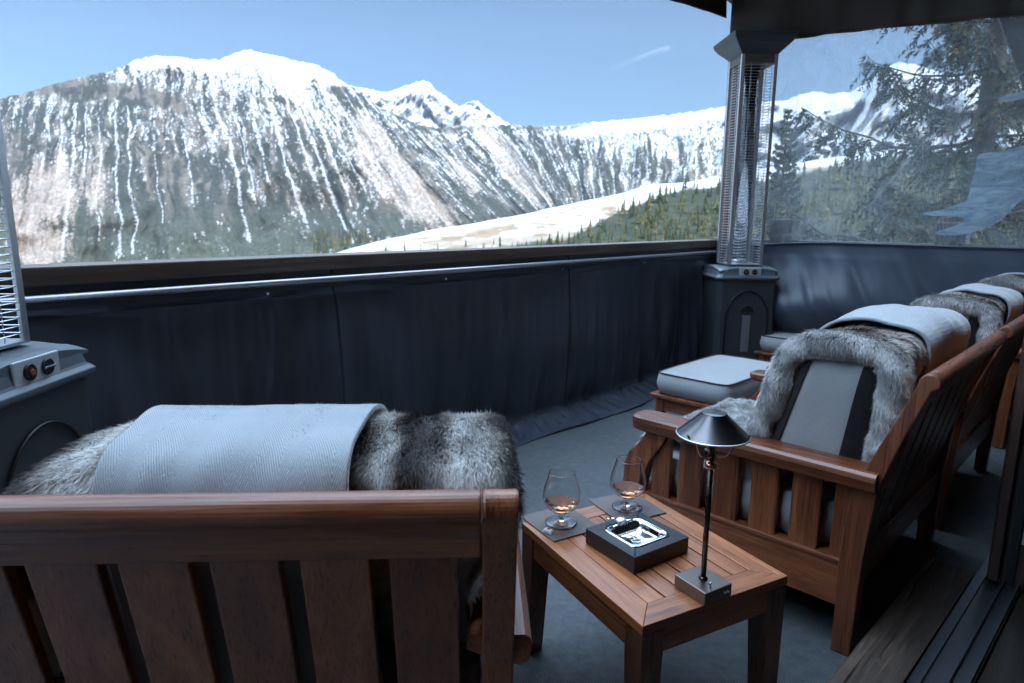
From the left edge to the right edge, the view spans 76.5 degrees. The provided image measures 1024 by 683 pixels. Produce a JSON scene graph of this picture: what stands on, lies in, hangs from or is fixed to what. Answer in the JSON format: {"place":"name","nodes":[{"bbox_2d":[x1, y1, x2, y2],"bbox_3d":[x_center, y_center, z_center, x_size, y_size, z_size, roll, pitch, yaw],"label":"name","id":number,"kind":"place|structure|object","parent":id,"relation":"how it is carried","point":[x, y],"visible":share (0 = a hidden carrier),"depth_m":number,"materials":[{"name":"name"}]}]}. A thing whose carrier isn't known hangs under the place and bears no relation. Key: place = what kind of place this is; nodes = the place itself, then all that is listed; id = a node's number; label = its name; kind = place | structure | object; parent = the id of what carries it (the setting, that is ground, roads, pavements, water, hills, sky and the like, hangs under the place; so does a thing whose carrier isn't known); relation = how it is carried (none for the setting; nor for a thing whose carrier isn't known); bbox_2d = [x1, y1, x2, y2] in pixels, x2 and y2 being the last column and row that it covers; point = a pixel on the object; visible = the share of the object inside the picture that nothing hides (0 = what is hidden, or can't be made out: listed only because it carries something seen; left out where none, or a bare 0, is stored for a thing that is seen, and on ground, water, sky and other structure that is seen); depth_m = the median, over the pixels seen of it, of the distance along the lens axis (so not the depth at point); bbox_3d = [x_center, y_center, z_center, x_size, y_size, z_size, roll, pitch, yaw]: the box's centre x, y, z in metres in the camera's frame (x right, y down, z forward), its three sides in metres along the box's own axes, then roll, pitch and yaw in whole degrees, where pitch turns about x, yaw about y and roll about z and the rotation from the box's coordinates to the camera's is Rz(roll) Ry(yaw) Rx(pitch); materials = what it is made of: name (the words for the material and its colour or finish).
{"place":"outdoors","nodes":[
{"label":"outdoors","id":0,"kind":"place"},
{"bbox_2d":[350,80,509,128],"bbox_3d":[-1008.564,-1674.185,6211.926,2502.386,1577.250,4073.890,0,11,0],"label":"snow peak","id":1,"kind":"structure","parent":0,"point":[423,102],"depth_m":5762.02,"materials":[{"name":"white snow"}]},
{"bbox_2d":[0,0,1009,126],"label":"sky","id":2,"kind":"structure","parent":0,"point":[545,63],"materials":[{"name":"blue"}]},
{"bbox_2d":[0,49,1023,264],"bbox_3d":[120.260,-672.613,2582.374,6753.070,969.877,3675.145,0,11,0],"label":"mountain range","id":3,"kind":"structure","parent":0,"point":[250,152],"depth_m":2118.15,"materials":[{"name":"white snow"}]},
{"bbox_2d":[337,149,1020,252],"bbox_3d":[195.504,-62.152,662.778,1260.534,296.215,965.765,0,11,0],"label":"snowy meadow hill","id":4,"kind":"structure","parent":0,"point":[532,228],"depth_m":766.09,"materials":[{"name":"white snow"}]},
{"bbox_2d":[476,141,1023,247],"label":"conifer wood","id":5,"kind":"object","parent":4,"relation":"on","point":[854,228],"visible":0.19,"depth_m":631.87,"materials":[{"name":"green plant"}]},
{"bbox_2d":[513,397,1010,682],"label":"terrace floor","id":6,"kind":"structure","parent":0,"point":[581,643],"depth_m":2.10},
{"bbox_2d":[0,113,95,494],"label":"patio heater","id":7,"kind":"object","parent":6,"relation":"on","point":[44,409],"visible":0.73,"depth_m":1.60,"materials":[{"name":"grey metal"}]},
{"bbox_2d":[0,489,531,682],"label":"garden bench","id":8,"kind":"object","parent":6,"relation":"on","point":[63,549],"visible":0.77,"depth_m":0.95,"materials":[{"name":"brown wood"}]},
{"bbox_2d":[0,409,528,671],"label":"fur throw","id":9,"kind":"object","parent":8,"relation":"on","point":[417,451],"visible":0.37,"depth_m":1.02,"materials":[{"name":"grey fur"}]},
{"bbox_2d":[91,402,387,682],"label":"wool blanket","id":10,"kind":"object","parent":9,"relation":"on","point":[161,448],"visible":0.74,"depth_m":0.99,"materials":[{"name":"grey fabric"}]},
{"bbox_3d":[-0.489,0.592,1.467,0.844,0.146,0.675,0,11,-3],"label":"seat cushion","id":11,"kind":"object","parent":8,"relation":"on","visible":0},
{"bbox_2d":[476,579,481,595],"bbox_3d":[-0.376,0.364,1.194,0.680,0.393,0.343,0,11,-3],"label":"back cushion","id":12,"kind":"object","parent":11,"relation":"on","point":[480,591],"depth_m":1.13,"materials":[{"name":"grey fabric"}]},
{"bbox_2d":[0,239,716,446],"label":"tarp wall","id":13,"kind":"structure","parent":6,"relation":"on","point":[531,343],"depth_m":2.92,"materials":[{"name":"black fabric"}]},
{"bbox_2d":[522,494,787,682],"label":"side table","id":14,"kind":"object","parent":6,"relation":"on","point":[647,617],"visible":0.65,"depth_m":1.53,"materials":[{"name":"brown wood"}]},
{"bbox_2d":[522,509,596,541],"bbox_3d":[0.133,0.497,1.786,0.156,0.004,0.166,-6,12,-30],"label":"drink mat","id":15,"kind":"object","parent":14,"relation":"on","point":[536,520],"visible":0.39,"depth_m":1.77,"materials":[{"name":"grey leather"}]},
{"bbox_2d":[542,527,553,534],"bbox_3d":[0.096,0.500,1.722,0.028,0.010,0.018,8,13,34],"label":"sugar sachet","id":16,"kind":"object","parent":15,"relation":"on","point":[550,531],"visible":1,"depth_m":1.72,"materials":[{"name":"white paper"}]},
{"bbox_2d":[542,468,580,528],"bbox_3d":[0.135,0.424,1.766,0.105,0.144,0.105,0,11,0],"label":"brandy glass","id":17,"kind":"object","parent":15,"relation":"on","point":[561,495],"visible":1,"depth_m":1.73,"materials":[{"name":"clear glass"}]},
{"bbox_2d":[589,494,665,517],"bbox_3d":[0.333,0.479,1.888,0.156,0.004,0.166,-5,12,-25],"label":"drink mat","id":18,"kind":"object","parent":14,"relation":"on","point":[649,509],"visible":0.54,"depth_m":1.88,"materials":[{"name":"grey leather"}]},
{"bbox_2d":[610,455,646,512],"bbox_3d":[0.333,0.407,1.864,0.105,0.144,0.105,0,11,0],"label":"brandy glass","id":19,"kind":"object","parent":18,"relation":"on","point":[628,482],"visible":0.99,"depth_m":1.83,"materials":[{"name":"clear glass"}]},
{"bbox_2d":[586,511,688,572],"bbox_3d":[0.316,0.503,1.650,0.186,0.046,0.178,-7,13,-33],"label":"ashtray","id":20,"kind":"object","parent":14,"relation":"on","point":[641,542],"visible":0.99,"depth_m":1.62,"materials":[{"name":"black leather"}]},
{"bbox_2d":[607,516,632,523],"bbox_3d":[0.282,0.465,1.695,0.068,0.012,0.030,3,11,16],"label":"cigar cutter","id":21,"kind":"object","parent":20,"relation":"on","point":[621,520],"visible":1,"depth_m":1.69,"materials":[{"name":"white metal"}]},
{"bbox_2d":[674,409,750,605],"bbox_3d":[0.430,0.356,1.425,0.156,0.418,0.156,-6,12,-31],"label":"table lamp","id":22,"kind":"object","parent":14,"relation":"on","point":[711,430],"visible":1,"depth_m":1.40,"materials":[{"name":"black metal"}]},
{"bbox_2d":[650,390,749,414],"bbox_3d":[1.193,0.394,3.744,0.460,0.257,0.747,11,15,44],"label":"footstool","id":23,"kind":"object","parent":6,"relation":"on","point":[674,404],"visible":0.18,"depth_m":3.54,"materials":[{"name":"brown wood"}]},
{"bbox_2d":[657,354,770,404],"bbox_3d":[1.200,0.205,3.707,0.447,0.126,0.745,11,15,44],"label":"stool cushion","id":24,"kind":"object","parent":23,"relation":"on","point":[716,379],"visible":0.87,"depth_m":3.51,"materials":[{"name":"grey fabric"}]},
{"bbox_2d":[716,65,739,263],"bbox_3d":[1.710,-1.253,5.155,0.140,2.980,0.140,11,15,44],"label":"awning post","id":25,"kind":"object","parent":6,"relation":"on","point":[724,224],"visible":0.09,"depth_m":5.09,"materials":[{"name":"grey metal"}]},
{"bbox_2d":[699,30,799,359],"bbox_3d":[1.712,-0.934,4.838,0.475,2.470,0.475,0,11,-2],"label":"patio heater","id":26,"kind":"object","parent":6,"relation":"on","point":[739,290],"visible":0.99,"depth_m":4.74,"materials":[{"name":"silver metal"}]},
{"bbox_2d":[754,351,774,360],"bbox_3d":[2.215,0.179,4.927,0.460,0.257,0.747,11,15,44],"label":"footstool","id":27,"kind":"object","parent":6,"relation":"on","point":[765,355],"visible":0.08,"depth_m":4.77,"materials":[{"name":"brown wood"}]},
{"bbox_2d":[760,331,797,352],"bbox_3d":[2.223,-0.010,4.890,0.447,0.126,0.745,11,15,44],"label":"stool cushion","id":28,"kind":"object","parent":27,"relation":"on","point":[771,342],"visible":0.24,"depth_m":4.73,"materials":[{"name":"grey fabric"}]},
{"bbox_2d":[627,331,1007,656],"bbox_3d":[1.046,0.372,2.296,0.915,0.834,1.000,11,15,44],"label":"garden bench","id":29,"kind":"object","parent":6,"relation":"on","point":[875,515],"visible":0.8,"depth_m":1.92,"materials":[{"name":"brown wood"}]},
{"bbox_2d":[650,440,835,542],"bbox_3d":[0.989,0.434,2.365,0.675,0.146,0.844,11,15,44],"label":"seat cushion","id":30,"kind":"object","parent":29,"relation":"on","point":[785,494],"visible":0.04,"depth_m":1.98,"materials":[{"name":"grey fabric"}]},
{"bbox_2d":[781,341,904,488],"bbox_3d":[1.165,0.172,2.160,0.343,0.437,0.730,11,15,44],"label":"back cushion","id":31,"kind":"object","parent":30,"relation":"on","point":[783,473],"depth_m":1.92,"materials":[{"name":"grey fabric"}]},
{"bbox_2d":[634,320,928,484],"bbox_3d":[0.989,0.223,2.316,0.926,0.714,0.838,11,15,44],"label":"fur throw","id":32,"kind":"object","parent":29,"relation":"on","point":[898,373],"visible":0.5,"depth_m":1.82,"materials":[{"name":"grey fur"}]},
{"bbox_2d":[772,358,877,484],"bbox_3d":[0.899,0.220,1.910,0.325,0.385,0.088,11,15,44],"label":"pillow","id":33,"kind":"object","parent":32,"relation":"on","point":[828,407],"visible":0.68,"depth_m":1.84,"materials":[{"name":"grey fabric"}]},
{"bbox_2d":[820,304,970,390],"bbox_3d":[1.209,0.119,2.156,0.406,0.498,0.525,11,15,44],"label":"wool blanket","id":34,"kind":"object","parent":32,"relation":"on","point":[944,333],"visible":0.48,"depth_m":1.95,"materials":[{"name":"grey fabric"}]},
{"bbox_2d":[716,242,1023,415],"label":"side tarp wall","id":35,"kind":"structure","parent":6,"relation":"on","point":[820,284],"depth_m":4.48,"materials":[{"name":"black fabric"}]},
{"bbox_2d":[766,314,1023,530],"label":"garden bench","id":36,"kind":"object","parent":6,"relation":"on","point":[975,425],"visible":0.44,"depth_m":2.71,"materials":[{"name":"brown wood"}]},
{"bbox_2d":[827,553,1019,682],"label":"door sill","id":37,"kind":"structure","parent":6,"relation":"on","point":[938,621],"depth_m":1.82,"materials":[{"name":"brown wood"}]},
{"bbox_2d":[992,347,1021,448],"bbox_3d":[2.752,0.067,3.985,0.915,0.834,1.000,11,15,44],"label":"garden bench","id":38,"kind":"object","parent":6,"relation":"on","point":[1003,416],"visible":0.08,"depth_m":3.48,"materials":[{"name":"brown wood"}]},
{"bbox_2d":[975,275,1023,291],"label":"fur throw","id":39,"kind":"object","parent":38,"relation":"on","point":[1015,282],"visible":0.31,"depth_m":3.72,"materials":[{"name":"grey fur"}]},
{"bbox_2d":[997,272,1023,275],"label":"wool blanket","id":40,"kind":"object","parent":39,"relation":"on","point":[1015,273],"visible":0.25,"depth_m":3.80,"materials":[{"name":"grey fabric"}]},
{"bbox_2d":[1018,291,1023,315],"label":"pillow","id":41,"kind":"object","parent":39,"relation":"on","point":[1022,294],"visible":0.02,"depth_m":3.69,"materials":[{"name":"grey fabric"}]},
{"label":"terrace slab","id":42,"kind":"structure","parent":0,"visible":0},
{"bbox_2d":[711,219,1023,246],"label":"timber railing","id":43,"kind":"object","parent":42,"relation":"on","point":[784,230],"visible":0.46,"depth_m":4.69,"materials":[{"name":"brown wood"}]},
{"bbox_2d":[978,591,1023,682],"bbox_3d":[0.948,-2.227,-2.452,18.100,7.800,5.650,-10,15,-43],"label":"floor","id":44,"kind":"structure","parent":42,"relation":"on","point":[1005,663],"depth_m":1.74,"materials":[{"name":"brown paint"}]},
{"bbox_2d":[670,0,1023,38],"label":"awning","id":45,"kind":"object","parent":44,"relation":"attached to","point":[810,18],"visible":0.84,"depth_m":4.37,"materials":[{"name":"brown fabric"}]},
{"bbox_2d":[926,93,1023,234],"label":"clear vinyl window","id":46,"kind":"structure","parent":45,"relation":"hanging from","point":[975,197],"depth_m":3.98,"materials":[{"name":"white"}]},
{"bbox_2d":[986,338,1023,597],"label":"sliding door","id":47,"kind":"structure","parent":44,"relation":"attached to","point":[1006,560],"depth_m":2.01,"materials":[{"name":"black plastic"}]},
{"bbox_2d":[998,15,1023,89],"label":"timber brace","id":48,"kind":"object","parent":44,"relation":"attached to","point":[1012,28],"depth_m":4.17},
{"bbox_3d":[1.736,0.301,3.104,0.675,0.146,0.844,11,15,44],"label":"seat cushion","id":49,"kind":"object","parent":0,"visible":0},
{"bbox_2d":[909,291,1008,395],"bbox_3d":[2.015,-0.001,3.008,0.488,0.513,0.610,11,15,44],"label":"fur throw","id":50,"kind":"object","parent":49,"relation":"on","point":[992,318],"visible":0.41,"depth_m":2.71,"materials":[{"name":"grey fur"}]},
{"bbox_2d":[962,313,979,349],"bbox_3d":[1.851,0.049,2.852,0.325,0.385,0.088,11,15,44],"label":"pillow","id":51,"kind":"object","parent":50,"relation":"on","point":[974,323],"visible":0.11,"depth_m":2.72,"materials":[{"name":"grey fabric"}]},
{"bbox_2d":[940,283,1023,325],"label":"wool blanket","id":52,"kind":"object","parent":50,"relation":"on","point":[1013,299],"visible":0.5,"depth_m":2.87,"materials":[{"name":"grey fabric"}]},
{"bbox_3d":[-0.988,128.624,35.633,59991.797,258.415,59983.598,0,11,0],"label":"ground","id":53,"kind":"structure","parent":0,"visible":0},
{"bbox_2d":[313,225,382,253],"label":"valley forest","id":54,"kind":"object","parent":53,"relation":"on","point":[324,247],"visible":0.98,"depth_m":1258.61,"materials":[{"name":"green plant"}]},
{"bbox_2d":[754,108,803,238],"bbox_3d":[14.149,-1.324,35.819,5.763,21.952,6.159,-3,11,-16],"label":"spruce tree","id":55,"kind":"object","parent":53,"relation":"on","point":[786,158],"visible":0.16,"depth_m":33.91,"materials":[{"name":"green plant"}]},
{"bbox_2d":[752,18,1023,245],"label":"spruce tree","id":56,"kind":"object","parent":53,"relation":"on","point":[991,114],"visible":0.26,"depth_m":8.91,"materials":[{"name":"green plant"}]},
{"bbox_2d":[875,192,926,241],"bbox_3d":[9.783,1.647,17.221,5.970,10.934,6.411,4,11,18],"label":"spruce tree","id":57,"kind":"object","parent":53,"relation":"on","point":[911,208],"visible":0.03,"depth_m":15.85,"materials":[{"name":"green plant"}]},
{"bbox_2d":[915,199,957,230],"bbox_3d":[7.954,2.023,13.178,6.982,9.665,7.036,0,11,0],"label":"spruce tree","id":58,"kind":"object","parent":53,"relation":"on","point":[928,225],"depth_m":12.34,"materials":[{"name":"green plant"}]},
{"bbox_2d":[986,178,1023,245],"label":"spruce tree","id":59,"kind":"object","parent":53,"relation":"on","point":[1014,220],"visible":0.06,"depth_m":16.25,"materials":[{"name":"green plant"}]}
]}

